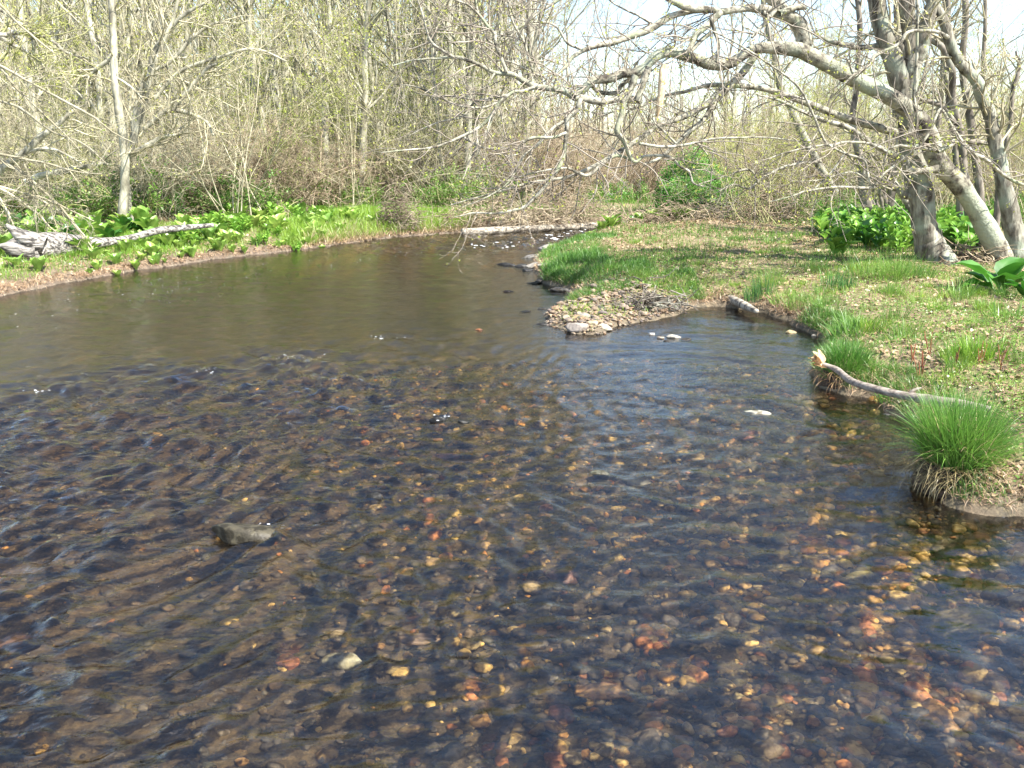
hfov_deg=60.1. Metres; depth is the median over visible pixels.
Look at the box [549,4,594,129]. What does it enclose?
bare tree
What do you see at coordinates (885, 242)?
false hellebore
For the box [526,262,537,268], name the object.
cobble
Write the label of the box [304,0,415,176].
bare tree
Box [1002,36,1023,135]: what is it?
bare tree
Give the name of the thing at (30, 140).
thicket
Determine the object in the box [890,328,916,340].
grass clump
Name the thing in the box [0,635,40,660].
river rock
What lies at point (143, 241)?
skunk cabbage
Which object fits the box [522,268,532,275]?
river rock
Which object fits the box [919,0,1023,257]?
tree
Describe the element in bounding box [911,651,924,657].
river stone
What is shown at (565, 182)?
thicket
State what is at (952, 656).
river stone
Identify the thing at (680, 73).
bare tree
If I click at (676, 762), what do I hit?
river stone
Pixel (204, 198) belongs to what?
leafy bush
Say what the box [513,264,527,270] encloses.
river rock
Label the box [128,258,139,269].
skunk cabbage
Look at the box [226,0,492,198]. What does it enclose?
alder
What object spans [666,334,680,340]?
cobble
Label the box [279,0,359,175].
bare tree
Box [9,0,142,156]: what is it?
bare tree
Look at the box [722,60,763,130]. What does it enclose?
bare tree
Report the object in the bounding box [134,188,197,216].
leafy bush
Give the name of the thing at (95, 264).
skunk cabbage
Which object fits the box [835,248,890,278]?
grass clump
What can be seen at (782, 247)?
grass clump
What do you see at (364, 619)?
river stone
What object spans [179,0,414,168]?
alder
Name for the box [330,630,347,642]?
river rock
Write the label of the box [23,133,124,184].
branch
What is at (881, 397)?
grass clump
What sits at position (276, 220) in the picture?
skunk cabbage
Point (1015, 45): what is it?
bare tree
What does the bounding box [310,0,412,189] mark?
bare tree
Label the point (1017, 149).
alder
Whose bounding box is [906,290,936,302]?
grass clump
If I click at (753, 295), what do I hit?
grass clump
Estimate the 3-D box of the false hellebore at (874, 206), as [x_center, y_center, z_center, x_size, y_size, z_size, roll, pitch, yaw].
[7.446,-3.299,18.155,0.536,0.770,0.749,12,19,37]
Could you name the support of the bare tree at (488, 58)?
on the ground at (50, 722)
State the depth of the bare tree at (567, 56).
56.12 m
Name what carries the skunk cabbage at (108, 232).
on the ground at (50, 722)
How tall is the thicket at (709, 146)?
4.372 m
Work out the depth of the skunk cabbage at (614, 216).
23.86 m
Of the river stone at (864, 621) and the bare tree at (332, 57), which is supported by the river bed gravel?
the river stone at (864, 621)
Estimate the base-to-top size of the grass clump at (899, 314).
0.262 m
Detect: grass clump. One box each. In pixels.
[556,251,580,263]
[582,252,595,262]
[584,238,601,246]
[586,255,621,274]
[599,244,613,250]
[622,260,654,279]
[627,238,640,243]
[680,248,697,259]
[689,258,703,265]
[728,280,739,286]
[729,233,744,241]
[742,284,766,302]
[751,274,779,297]
[753,247,767,253]
[753,264,796,286]
[761,235,779,243]
[764,287,796,305]
[777,238,792,244]
[779,244,795,251]
[779,290,816,311]
[794,290,813,301]
[800,254,832,273]
[802,290,839,307]
[812,282,833,294]
[812,293,848,308]
[817,306,894,338]
[818,263,849,287]
[825,302,853,317]
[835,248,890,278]
[836,270,864,290]
[851,311,893,333]
[856,254,915,283]
[858,246,932,281]
[859,301,875,309]
[871,277,909,297]
[871,382,912,404]
[874,332,895,341]
[875,309,941,338]
[876,245,890,251]
[877,302,916,322]
[881,374,925,389]
[885,358,912,376]
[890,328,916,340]
[892,373,927,390]
[893,254,949,279]
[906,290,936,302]
[908,367,931,379]
[918,386,958,409]
[924,282,936,287]
[926,302,950,311]
[931,276,984,297]
[931,340,979,365]
[940,334,1000,362]
[940,353,974,372]
[946,337,970,353]
[947,284,977,300]
[952,328,1022,362]
[954,273,971,286]
[962,284,989,296]
[962,310,994,327]
[969,295,1023,322]
[970,294,1006,311]
[988,282,1021,298]
[991,442,1023,464]
[1005,341,1023,367]
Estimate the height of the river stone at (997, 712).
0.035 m
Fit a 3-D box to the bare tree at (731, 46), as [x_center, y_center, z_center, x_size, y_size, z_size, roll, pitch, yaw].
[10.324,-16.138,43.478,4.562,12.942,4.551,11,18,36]
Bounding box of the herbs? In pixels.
[548,248,1023,494]
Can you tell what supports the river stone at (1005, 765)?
on the ground at (50, 722)
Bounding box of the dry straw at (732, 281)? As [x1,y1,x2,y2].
[0,215,1023,486]
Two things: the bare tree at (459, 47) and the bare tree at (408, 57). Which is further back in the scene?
the bare tree at (408, 57)
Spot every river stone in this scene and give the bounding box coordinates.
[109,599,122,606]
[179,648,196,656]
[201,761,216,767]
[221,594,240,603]
[228,620,239,628]
[268,679,284,690]
[275,654,299,669]
[290,642,304,648]
[294,725,308,737]
[344,688,356,695]
[356,614,375,624]
[374,662,389,670]
[385,660,406,674]
[393,507,403,512]
[399,723,424,737]
[411,743,427,753]
[412,488,422,492]
[418,541,429,548]
[445,609,462,617]
[447,445,460,449]
[460,747,474,755]
[463,637,481,649]
[481,742,494,752]
[508,733,521,745]
[541,617,550,622]
[544,751,567,767]
[551,606,559,614]
[587,667,604,679]
[593,742,614,756]
[641,624,653,631]
[642,551,654,556]
[654,698,668,709]
[657,638,669,648]
[659,757,688,767]
[660,498,673,505]
[661,701,675,709]
[679,515,687,521]
[681,689,706,698]
[695,498,709,503]
[711,613,724,620]
[724,627,737,634]
[725,523,738,528]
[728,669,749,683]
[732,692,745,699]
[737,619,747,628]
[742,442,751,449]
[742,574,757,579]
[743,716,757,724]
[751,724,772,732]
[752,757,771,767]
[766,473,780,478]
[766,677,783,688]
[776,525,783,530]
[786,731,803,745]
[788,578,804,587]
[806,580,817,588]
[806,717,820,726]
[824,463,839,466]
[850,725,872,738]
[858,619,871,624]
[877,743,884,751]
[891,721,908,732]
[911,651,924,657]
[914,614,923,620]
[933,754,954,767]
[936,559,947,567]
[936,579,952,584]
[943,651,961,664]
[983,704,1010,720]
[993,692,1006,701]
[998,763,1013,767]
[1001,617,1020,627]
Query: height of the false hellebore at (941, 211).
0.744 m
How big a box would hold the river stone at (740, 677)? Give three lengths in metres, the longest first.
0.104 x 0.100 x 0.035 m
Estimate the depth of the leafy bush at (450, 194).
29.42 m
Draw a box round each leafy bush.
[0,178,69,213]
[0,182,108,216]
[25,165,175,220]
[52,177,105,211]
[58,178,113,211]
[94,154,237,214]
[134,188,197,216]
[149,158,253,213]
[181,168,305,215]
[208,177,305,213]
[261,155,373,206]
[265,183,312,205]
[314,174,404,206]
[399,167,470,202]
[403,168,505,208]
[416,178,477,205]
[434,162,534,206]
[482,170,524,201]
[576,182,630,201]
[586,179,623,195]
[597,178,654,202]
[625,178,658,191]
[750,187,830,219]
[786,200,844,229]
[806,180,858,205]
[813,197,848,210]
[815,197,860,221]
[840,191,873,207]
[955,187,1023,204]
[1019,195,1023,216]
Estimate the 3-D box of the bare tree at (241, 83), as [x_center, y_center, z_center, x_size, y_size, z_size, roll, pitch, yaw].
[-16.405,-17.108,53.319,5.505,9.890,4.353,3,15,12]
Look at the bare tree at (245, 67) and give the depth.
54.03 m
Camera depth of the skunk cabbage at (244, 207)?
24.63 m
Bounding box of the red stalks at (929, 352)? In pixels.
[924,331,932,355]
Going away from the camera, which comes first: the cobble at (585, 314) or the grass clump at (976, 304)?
the grass clump at (976, 304)
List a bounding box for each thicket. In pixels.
[0,65,200,212]
[0,70,283,219]
[0,80,107,214]
[0,82,147,212]
[75,47,360,212]
[87,108,293,213]
[129,82,394,217]
[201,87,431,205]
[282,101,433,200]
[313,50,591,197]
[331,129,432,200]
[355,99,524,202]
[367,97,514,172]
[375,106,574,199]
[377,99,542,196]
[427,80,650,208]
[430,76,630,180]
[446,101,582,196]
[459,102,637,197]
[481,112,640,198]
[506,106,609,182]
[545,76,751,176]
[561,100,726,203]
[570,132,660,190]
[580,107,749,182]
[644,109,760,182]
[653,93,789,168]
[655,85,888,204]
[701,94,881,200]
[718,88,870,195]
[720,82,987,204]
[731,110,866,194]
[746,107,844,190]
[776,101,1022,204]
[808,81,975,139]
[825,100,990,193]
[828,69,1022,163]
[836,101,1023,193]
[882,87,1023,204]
[889,90,1023,167]
[971,99,1023,200]
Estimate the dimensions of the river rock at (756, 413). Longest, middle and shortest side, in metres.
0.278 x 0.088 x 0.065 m
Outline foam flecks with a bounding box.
[17,229,585,525]
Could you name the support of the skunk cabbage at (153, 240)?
on the ground at (50, 722)
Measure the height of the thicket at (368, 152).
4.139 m
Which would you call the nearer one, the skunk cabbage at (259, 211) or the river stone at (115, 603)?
the river stone at (115, 603)
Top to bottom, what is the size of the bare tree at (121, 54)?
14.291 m
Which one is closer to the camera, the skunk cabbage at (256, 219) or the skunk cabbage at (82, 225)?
the skunk cabbage at (82, 225)
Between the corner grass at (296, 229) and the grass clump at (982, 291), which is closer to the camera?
the grass clump at (982, 291)
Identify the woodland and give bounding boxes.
[0,0,1023,172]
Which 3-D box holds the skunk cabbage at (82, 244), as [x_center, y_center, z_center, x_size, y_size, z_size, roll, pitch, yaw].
[-8.466,-2.713,17.376,0.370,0.361,0.506,0,15,0]
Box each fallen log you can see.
[461,222,631,234]
[728,295,758,312]
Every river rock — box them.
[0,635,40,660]
[211,523,281,546]
[320,652,361,669]
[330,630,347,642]
[367,492,381,501]
[373,629,391,639]
[396,633,440,645]
[429,417,446,423]
[431,453,459,461]
[458,420,468,423]
[493,262,514,268]
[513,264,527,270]
[522,254,538,261]
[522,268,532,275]
[522,583,540,594]
[524,282,541,286]
[532,322,546,328]
[536,317,546,321]
[537,307,546,311]
[545,569,577,585]
[548,704,574,724]
[549,287,570,293]
[574,683,627,699]
[589,470,609,479]
[592,479,611,484]
[622,478,651,486]
[662,339,674,344]
[678,338,690,341]
[682,453,704,461]
[714,404,750,411]
[732,431,756,440]
[740,410,771,416]
[814,467,848,473]
[835,522,887,532]
[838,570,881,583]
[915,606,999,640]
[980,586,1012,600]
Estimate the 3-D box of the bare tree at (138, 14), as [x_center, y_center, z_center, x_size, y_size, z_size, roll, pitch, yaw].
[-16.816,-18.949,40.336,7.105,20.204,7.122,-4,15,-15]
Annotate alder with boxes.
[0,0,95,194]
[0,0,224,188]
[0,25,180,170]
[0,37,91,151]
[0,78,74,144]
[70,0,427,216]
[118,0,405,195]
[130,0,603,215]
[161,5,346,154]
[167,8,371,174]
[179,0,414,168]
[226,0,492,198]
[228,52,370,192]
[279,0,495,207]
[307,52,484,202]
[434,0,689,203]
[634,59,851,210]
[644,36,849,223]
[699,65,878,207]
[717,14,934,209]
[752,3,1023,202]
[757,3,1023,211]
[759,17,1018,206]
[795,0,1023,201]
[840,90,1022,205]
[890,0,1023,209]
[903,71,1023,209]
[984,96,1023,200]
[988,86,1023,189]
[1008,107,1023,195]
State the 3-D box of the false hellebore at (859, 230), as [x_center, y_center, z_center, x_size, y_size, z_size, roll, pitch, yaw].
[6.703,-2.895,16.891,0.417,0.618,0.593,-3,15,-10]
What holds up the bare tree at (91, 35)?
on the ground at (50, 722)
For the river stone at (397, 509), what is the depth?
6.34 m
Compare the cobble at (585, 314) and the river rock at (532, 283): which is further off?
the river rock at (532, 283)
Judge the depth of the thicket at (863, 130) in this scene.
37.47 m
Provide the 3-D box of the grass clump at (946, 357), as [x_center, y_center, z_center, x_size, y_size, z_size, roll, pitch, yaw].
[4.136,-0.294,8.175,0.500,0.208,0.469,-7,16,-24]
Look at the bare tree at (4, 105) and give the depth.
46.38 m
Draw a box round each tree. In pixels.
[0,0,51,150]
[0,0,60,166]
[0,0,95,183]
[0,0,110,99]
[0,2,44,164]
[0,4,23,164]
[0,74,113,192]
[1,0,133,160]
[1,0,137,163]
[2,2,36,148]
[4,0,88,111]
[6,0,160,120]
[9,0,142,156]
[9,0,179,216]
[11,0,90,155]
[15,0,50,165]
[28,0,188,175]
[30,0,145,143]
[34,0,169,135]
[37,0,140,176]
[39,0,105,163]
[45,0,82,147]
[48,0,169,163]
[61,1,103,144]
[61,6,105,177]
[66,0,126,167]
[77,3,158,126]
[84,2,155,162]
[86,0,336,220]
[93,0,243,161]
[95,5,177,132]
[121,0,173,167]
[122,0,193,151]
[123,0,183,163]
[123,0,183,167]
[124,0,278,146]
[126,10,190,120]
[136,0,225,148]
[147,1,197,142]
[157,0,259,134]
[162,5,192,99]
[165,0,205,154]
[171,11,217,168]
[178,0,309,142]
[180,0,218,158]
[193,4,234,155]
[204,0,261,157]
[205,0,315,162]
[206,10,256,152]
[206,19,282,167]
[208,0,242,154]
[212,11,290,126]
[221,0,303,174]
[224,14,283,150]
[227,0,314,102]
[232,0,350,154]
[236,3,319,148]
[238,0,303,125]
[239,0,307,162]
[239,10,286,141]
[256,0,361,176]
[265,0,423,200]
[268,0,397,201]
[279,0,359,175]
[279,9,389,164]
[280,7,380,159]
[303,9,330,132]
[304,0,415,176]
[307,0,394,158]
[307,0,395,174]
[308,0,398,187]
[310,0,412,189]
[311,0,380,117]
[325,0,447,198]
[330,0,423,186]
[344,0,419,166]
[345,0,457,150]
[348,0,1023,272]
[350,5,392,155]
[352,1,409,127]
[354,0,438,187]
[371,0,435,152]
[372,1,415,146]
[374,0,488,185]
[376,5,419,153]
[377,0,443,92]
[379,0,502,175]
[387,0,505,150]
[392,0,532,131]
[394,0,456,179]
[395,0,528,129]
[404,0,505,131]
[407,2,478,83]
[419,0,506,177]
[424,0,493,159]
[430,0,518,131]
[445,0,486,151]
[453,0,565,151]
[455,0,514,121]
[460,0,513,190]
[479,0,593,196]
[481,2,562,131]
[485,7,562,138]
[485,13,551,132]
[487,0,567,132]
[490,0,526,123]
[490,1,540,133]
[510,0,539,135]
[537,0,595,165]
[538,0,570,96]
[547,0,622,157]
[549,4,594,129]
[554,0,631,149]
[587,14,671,175]
[596,59,639,163]
[600,1,656,143]
[635,58,682,141]
[650,0,708,149]
[666,0,757,166]
[671,74,707,148]
[678,0,763,169]
[714,0,843,193]
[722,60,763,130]
[734,21,790,130]
[749,0,806,136]
[755,0,972,265]
[770,0,875,124]
[783,46,848,138]
[787,37,816,134]
[798,16,854,125]
[800,0,869,114]
[804,0,893,213]
[805,9,853,123]
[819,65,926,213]
[833,28,881,148]
[835,0,891,114]
[843,58,887,111]
[847,0,1023,226]
[859,132,909,212]
[865,0,934,208]
[869,0,1006,216]
[879,0,975,114]
[918,0,1023,202]
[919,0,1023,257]
[931,0,1008,181]
[954,0,1023,226]
[957,0,1008,123]
[969,24,1023,137]
[982,32,1023,226]
[990,1,1023,118]
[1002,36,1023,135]
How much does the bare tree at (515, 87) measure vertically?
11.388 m
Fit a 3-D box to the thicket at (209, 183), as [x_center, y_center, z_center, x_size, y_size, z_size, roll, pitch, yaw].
[-10.346,-6.599,27.390,6.752,3.658,6.352,3,15,12]
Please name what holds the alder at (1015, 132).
on the ground at (50, 722)
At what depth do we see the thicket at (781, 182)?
31.88 m
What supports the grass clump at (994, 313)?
on the ground at (50, 722)
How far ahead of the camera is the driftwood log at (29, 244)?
16.97 m
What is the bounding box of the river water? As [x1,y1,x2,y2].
[0,229,1020,767]
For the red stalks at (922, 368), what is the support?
on the ground at (50, 722)
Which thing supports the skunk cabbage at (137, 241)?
on the ground at (50, 722)
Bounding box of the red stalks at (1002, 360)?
[998,345,1007,370]
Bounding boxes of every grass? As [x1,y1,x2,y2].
[0,201,559,281]
[4,174,1022,231]
[277,200,472,245]
[484,210,1023,272]
[535,230,706,299]
[541,220,1023,487]
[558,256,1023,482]
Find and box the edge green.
[538,260,1022,506]
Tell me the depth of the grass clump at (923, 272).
12.96 m
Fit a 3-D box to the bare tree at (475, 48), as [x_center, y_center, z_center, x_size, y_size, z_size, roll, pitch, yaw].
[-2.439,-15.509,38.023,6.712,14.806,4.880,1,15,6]
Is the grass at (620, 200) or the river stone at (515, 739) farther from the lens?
the grass at (620, 200)
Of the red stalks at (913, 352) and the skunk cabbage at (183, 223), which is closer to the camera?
the red stalks at (913, 352)
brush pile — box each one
[373,157,431,229]
[415,166,578,227]
[505,156,622,225]
[612,185,745,224]
[673,172,835,223]
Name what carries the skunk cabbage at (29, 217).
on the ground at (50, 722)
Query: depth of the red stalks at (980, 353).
7.99 m
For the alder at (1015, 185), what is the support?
on the ground at (50, 722)
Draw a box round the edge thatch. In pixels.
[0,221,1023,514]
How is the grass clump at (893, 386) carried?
on the ground at (50, 722)
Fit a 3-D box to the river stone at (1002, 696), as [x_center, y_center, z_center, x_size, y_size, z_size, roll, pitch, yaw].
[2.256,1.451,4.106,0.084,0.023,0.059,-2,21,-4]
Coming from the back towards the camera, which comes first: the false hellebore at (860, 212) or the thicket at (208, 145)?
the thicket at (208, 145)
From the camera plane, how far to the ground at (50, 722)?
6.25 m
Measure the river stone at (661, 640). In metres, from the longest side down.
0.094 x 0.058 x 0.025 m
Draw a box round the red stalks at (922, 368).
[921,350,926,374]
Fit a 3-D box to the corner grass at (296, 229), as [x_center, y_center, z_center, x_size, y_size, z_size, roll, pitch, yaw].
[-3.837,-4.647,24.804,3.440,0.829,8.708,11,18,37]
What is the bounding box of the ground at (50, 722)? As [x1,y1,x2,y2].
[0,156,1023,767]
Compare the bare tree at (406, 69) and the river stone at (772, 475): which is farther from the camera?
the bare tree at (406, 69)
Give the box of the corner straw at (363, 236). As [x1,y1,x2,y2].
[299,210,479,247]
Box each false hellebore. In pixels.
[810,208,830,229]
[810,213,862,243]
[814,212,821,231]
[820,221,860,258]
[823,211,837,237]
[824,212,847,237]
[832,204,849,212]
[837,211,876,222]
[844,207,862,213]
[847,216,860,246]
[851,216,875,248]
[856,217,886,251]
[858,210,879,239]
[867,214,876,244]
[869,207,889,221]
[870,205,886,217]
[870,221,887,244]
[871,228,893,248]
[873,223,896,247]
[881,215,911,251]
[886,204,902,219]
[887,228,912,254]
[888,210,907,223]
[893,211,904,221]
[909,225,913,245]
[911,223,948,241]
[936,213,960,232]
[937,205,955,218]
[937,211,962,228]
[939,216,968,242]
[944,205,955,217]
[946,219,972,249]
[947,226,977,250]
[965,222,980,251]
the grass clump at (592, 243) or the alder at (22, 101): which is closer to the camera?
the grass clump at (592, 243)
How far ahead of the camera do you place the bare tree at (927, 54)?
41.15 m
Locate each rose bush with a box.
[649,141,725,211]
[656,157,752,215]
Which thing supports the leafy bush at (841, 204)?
on the ground at (50, 722)
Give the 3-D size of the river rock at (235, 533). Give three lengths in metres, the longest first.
0.458 x 0.195 x 0.134 m
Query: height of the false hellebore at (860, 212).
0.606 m
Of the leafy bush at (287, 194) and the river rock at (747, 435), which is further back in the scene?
the leafy bush at (287, 194)
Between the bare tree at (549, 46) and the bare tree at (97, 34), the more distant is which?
the bare tree at (549, 46)
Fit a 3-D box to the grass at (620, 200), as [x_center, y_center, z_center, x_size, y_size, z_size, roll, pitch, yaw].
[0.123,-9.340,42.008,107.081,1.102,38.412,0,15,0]
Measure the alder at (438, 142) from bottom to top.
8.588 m
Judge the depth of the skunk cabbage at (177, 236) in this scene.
19.28 m
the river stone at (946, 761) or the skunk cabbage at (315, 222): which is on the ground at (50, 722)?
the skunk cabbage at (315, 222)
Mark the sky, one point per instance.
(651, 7)
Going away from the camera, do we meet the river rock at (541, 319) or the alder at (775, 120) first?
the river rock at (541, 319)
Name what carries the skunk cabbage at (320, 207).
on the ground at (50, 722)
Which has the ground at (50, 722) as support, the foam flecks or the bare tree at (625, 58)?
the bare tree at (625, 58)
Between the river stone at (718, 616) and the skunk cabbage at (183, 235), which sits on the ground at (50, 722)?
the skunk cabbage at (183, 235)
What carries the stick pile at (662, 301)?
on the ground at (50, 722)
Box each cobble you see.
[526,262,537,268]
[565,323,588,332]
[578,313,589,317]
[587,320,597,325]
[597,311,606,315]
[599,323,611,330]
[618,303,625,309]
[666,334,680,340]
[785,330,796,334]
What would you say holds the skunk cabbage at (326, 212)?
on the ground at (50, 722)
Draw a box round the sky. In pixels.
[2,0,1023,155]
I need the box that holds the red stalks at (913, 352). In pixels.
[910,344,917,362]
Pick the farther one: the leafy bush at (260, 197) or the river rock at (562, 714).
the leafy bush at (260, 197)
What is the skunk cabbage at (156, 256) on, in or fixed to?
on the ground at (50, 722)
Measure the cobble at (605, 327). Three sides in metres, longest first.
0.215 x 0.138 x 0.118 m
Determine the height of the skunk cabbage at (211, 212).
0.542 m
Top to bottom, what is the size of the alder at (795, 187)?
4.880 m
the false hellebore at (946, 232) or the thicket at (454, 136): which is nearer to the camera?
the false hellebore at (946, 232)
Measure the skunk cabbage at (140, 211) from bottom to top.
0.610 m
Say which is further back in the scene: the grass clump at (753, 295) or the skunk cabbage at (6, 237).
the skunk cabbage at (6, 237)
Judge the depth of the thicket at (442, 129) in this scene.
40.33 m
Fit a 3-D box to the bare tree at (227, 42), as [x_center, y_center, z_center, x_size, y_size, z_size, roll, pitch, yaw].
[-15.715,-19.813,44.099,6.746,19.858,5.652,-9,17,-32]
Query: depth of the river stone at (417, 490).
6.70 m
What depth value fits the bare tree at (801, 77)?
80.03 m
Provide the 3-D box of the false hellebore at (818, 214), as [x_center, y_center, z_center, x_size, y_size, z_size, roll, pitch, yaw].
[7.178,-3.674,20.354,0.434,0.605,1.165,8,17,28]
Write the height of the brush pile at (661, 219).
0.939 m
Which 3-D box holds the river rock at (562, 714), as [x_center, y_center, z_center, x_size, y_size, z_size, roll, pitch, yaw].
[0.206,1.404,3.767,0.091,0.050,0.111,-7,16,-26]
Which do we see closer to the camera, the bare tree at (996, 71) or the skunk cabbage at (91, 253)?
the skunk cabbage at (91, 253)
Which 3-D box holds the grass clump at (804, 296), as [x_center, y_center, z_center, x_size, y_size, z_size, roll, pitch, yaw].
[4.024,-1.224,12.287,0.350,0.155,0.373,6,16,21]
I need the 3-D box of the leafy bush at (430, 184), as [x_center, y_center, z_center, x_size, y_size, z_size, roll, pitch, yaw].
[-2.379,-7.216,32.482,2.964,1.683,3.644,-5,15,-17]
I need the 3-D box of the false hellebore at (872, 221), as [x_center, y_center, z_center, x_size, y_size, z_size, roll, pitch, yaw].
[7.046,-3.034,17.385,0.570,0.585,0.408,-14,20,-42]
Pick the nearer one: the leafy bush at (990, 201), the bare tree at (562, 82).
the leafy bush at (990, 201)
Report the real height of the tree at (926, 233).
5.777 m
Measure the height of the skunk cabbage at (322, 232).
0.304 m
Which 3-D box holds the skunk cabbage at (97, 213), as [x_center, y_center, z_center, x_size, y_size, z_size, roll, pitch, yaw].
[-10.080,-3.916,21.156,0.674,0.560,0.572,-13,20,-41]
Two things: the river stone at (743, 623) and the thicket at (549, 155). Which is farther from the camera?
the thicket at (549, 155)
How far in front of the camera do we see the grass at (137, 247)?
18.28 m
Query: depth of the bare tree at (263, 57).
65.90 m
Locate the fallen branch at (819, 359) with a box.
[808,349,990,411]
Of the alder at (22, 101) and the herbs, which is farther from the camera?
the alder at (22, 101)
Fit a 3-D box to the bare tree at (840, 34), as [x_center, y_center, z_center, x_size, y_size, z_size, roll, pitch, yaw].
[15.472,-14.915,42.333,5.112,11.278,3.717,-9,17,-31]
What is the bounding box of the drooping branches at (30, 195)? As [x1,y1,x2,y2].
[0,3,134,251]
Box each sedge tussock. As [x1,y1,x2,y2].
[803,335,890,391]
[876,382,1023,507]
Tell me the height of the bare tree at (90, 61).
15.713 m
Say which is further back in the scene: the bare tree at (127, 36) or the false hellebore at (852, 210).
the bare tree at (127, 36)
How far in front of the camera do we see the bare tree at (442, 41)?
43.43 m
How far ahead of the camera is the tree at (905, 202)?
16.23 m
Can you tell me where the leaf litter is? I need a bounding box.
[0,205,1023,499]
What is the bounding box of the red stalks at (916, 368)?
[913,356,920,375]
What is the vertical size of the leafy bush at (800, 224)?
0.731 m
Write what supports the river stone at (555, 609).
on the ground at (50, 722)
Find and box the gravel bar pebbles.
[543,271,689,339]
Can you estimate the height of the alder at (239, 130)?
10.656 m
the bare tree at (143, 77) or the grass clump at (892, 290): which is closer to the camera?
the grass clump at (892, 290)
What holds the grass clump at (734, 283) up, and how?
on the ground at (50, 722)
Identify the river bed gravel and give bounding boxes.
[0,357,1023,767]
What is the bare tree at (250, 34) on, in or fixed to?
on the ground at (50, 722)
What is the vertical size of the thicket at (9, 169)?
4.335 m
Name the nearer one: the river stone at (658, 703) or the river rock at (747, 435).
the river stone at (658, 703)
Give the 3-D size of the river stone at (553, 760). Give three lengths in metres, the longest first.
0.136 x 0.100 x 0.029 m
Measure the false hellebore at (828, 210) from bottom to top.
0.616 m
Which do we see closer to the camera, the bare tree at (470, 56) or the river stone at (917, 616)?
the river stone at (917, 616)
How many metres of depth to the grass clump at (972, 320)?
9.33 m
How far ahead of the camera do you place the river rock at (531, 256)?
19.19 m
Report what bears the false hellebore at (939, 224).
on the ground at (50, 722)
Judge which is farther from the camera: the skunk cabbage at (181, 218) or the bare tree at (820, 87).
the bare tree at (820, 87)
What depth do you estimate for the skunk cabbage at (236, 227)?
21.27 m
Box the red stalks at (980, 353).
[977,341,987,364]
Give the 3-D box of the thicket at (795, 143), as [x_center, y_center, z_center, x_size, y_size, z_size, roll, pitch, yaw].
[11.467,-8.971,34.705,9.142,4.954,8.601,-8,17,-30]
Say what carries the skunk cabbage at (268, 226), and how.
on the ground at (50, 722)
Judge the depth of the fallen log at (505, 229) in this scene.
25.51 m
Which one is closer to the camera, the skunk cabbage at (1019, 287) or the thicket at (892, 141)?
the skunk cabbage at (1019, 287)
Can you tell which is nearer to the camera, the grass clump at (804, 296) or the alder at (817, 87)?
the grass clump at (804, 296)
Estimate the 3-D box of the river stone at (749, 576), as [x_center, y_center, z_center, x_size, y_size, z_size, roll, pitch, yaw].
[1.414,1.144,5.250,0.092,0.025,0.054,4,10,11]
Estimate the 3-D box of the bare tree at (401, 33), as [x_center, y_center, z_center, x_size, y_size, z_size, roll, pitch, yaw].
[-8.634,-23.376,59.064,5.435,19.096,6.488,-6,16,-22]
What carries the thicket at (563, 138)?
on the ground at (50, 722)
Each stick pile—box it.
[601,266,699,313]
[910,228,1023,263]
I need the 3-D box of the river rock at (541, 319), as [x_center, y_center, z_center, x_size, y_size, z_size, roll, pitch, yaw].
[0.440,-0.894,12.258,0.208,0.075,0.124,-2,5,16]
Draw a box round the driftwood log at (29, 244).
[0,223,213,260]
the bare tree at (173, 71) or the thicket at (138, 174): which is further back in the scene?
the bare tree at (173, 71)
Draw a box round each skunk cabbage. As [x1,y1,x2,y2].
[0,214,20,231]
[0,232,12,254]
[2,253,28,267]
[16,213,29,218]
[18,218,34,230]
[19,212,46,222]
[29,209,50,220]
[29,255,47,271]
[30,222,50,231]
[37,216,66,227]
[53,223,83,234]
[55,215,95,234]
[65,236,91,251]
[74,214,107,233]
[76,208,103,217]
[83,247,103,259]
[84,268,94,272]
[86,233,103,237]
[88,221,114,234]
[89,241,100,247]
[90,260,100,269]
[94,227,122,237]
[105,219,130,236]
[106,216,135,232]
[106,252,123,263]
[108,213,130,219]
[112,269,121,277]
[117,239,131,251]
[121,236,144,247]
[128,205,155,218]
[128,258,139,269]
[130,215,159,228]
[130,217,149,230]
[135,238,148,245]
[137,251,146,258]
[143,241,161,255]
[148,235,158,243]
[148,258,156,264]
[149,252,163,264]
[156,233,175,246]
[165,232,178,239]
[172,220,195,237]
[174,213,195,222]
[174,240,185,248]
[175,230,199,245]
[181,245,197,257]
[189,219,210,234]
[190,215,207,221]
[193,211,215,223]
[194,234,202,244]
[196,226,217,238]
[203,210,225,224]
[205,237,221,246]
[210,221,228,237]
[211,239,226,249]
[214,203,232,211]
[214,213,228,222]
[219,229,233,242]
[223,214,241,224]
[224,210,243,217]
[227,213,248,232]
[228,202,248,212]
[228,244,236,252]
[229,219,246,233]
[233,231,244,242]
[240,216,252,230]
[240,244,248,253]
[248,233,261,243]
[249,208,268,215]
[249,214,262,227]
[259,228,270,244]
[261,223,273,230]
[264,202,286,215]
[265,212,288,228]
[269,225,281,234]
[273,239,285,247]
[284,202,298,215]
[290,240,301,251]
[295,207,304,214]
[297,202,307,210]
[297,215,315,226]
[301,226,313,235]
[302,235,311,244]
[303,219,322,226]
[307,205,318,213]
[308,205,323,209]
[315,229,326,237]
[317,212,335,223]
[321,209,334,217]
[335,222,347,229]
[344,206,361,211]
[345,209,359,219]
[366,214,375,222]
[594,220,608,229]
[602,215,618,227]
[612,213,621,225]
[633,212,645,220]
[646,206,660,214]
[671,207,686,220]
[954,257,1023,290]
[1004,279,1023,298]
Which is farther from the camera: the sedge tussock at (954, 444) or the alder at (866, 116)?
the alder at (866, 116)
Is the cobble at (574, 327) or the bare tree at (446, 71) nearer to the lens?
the cobble at (574, 327)
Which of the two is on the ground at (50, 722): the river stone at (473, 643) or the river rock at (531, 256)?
the river stone at (473, 643)

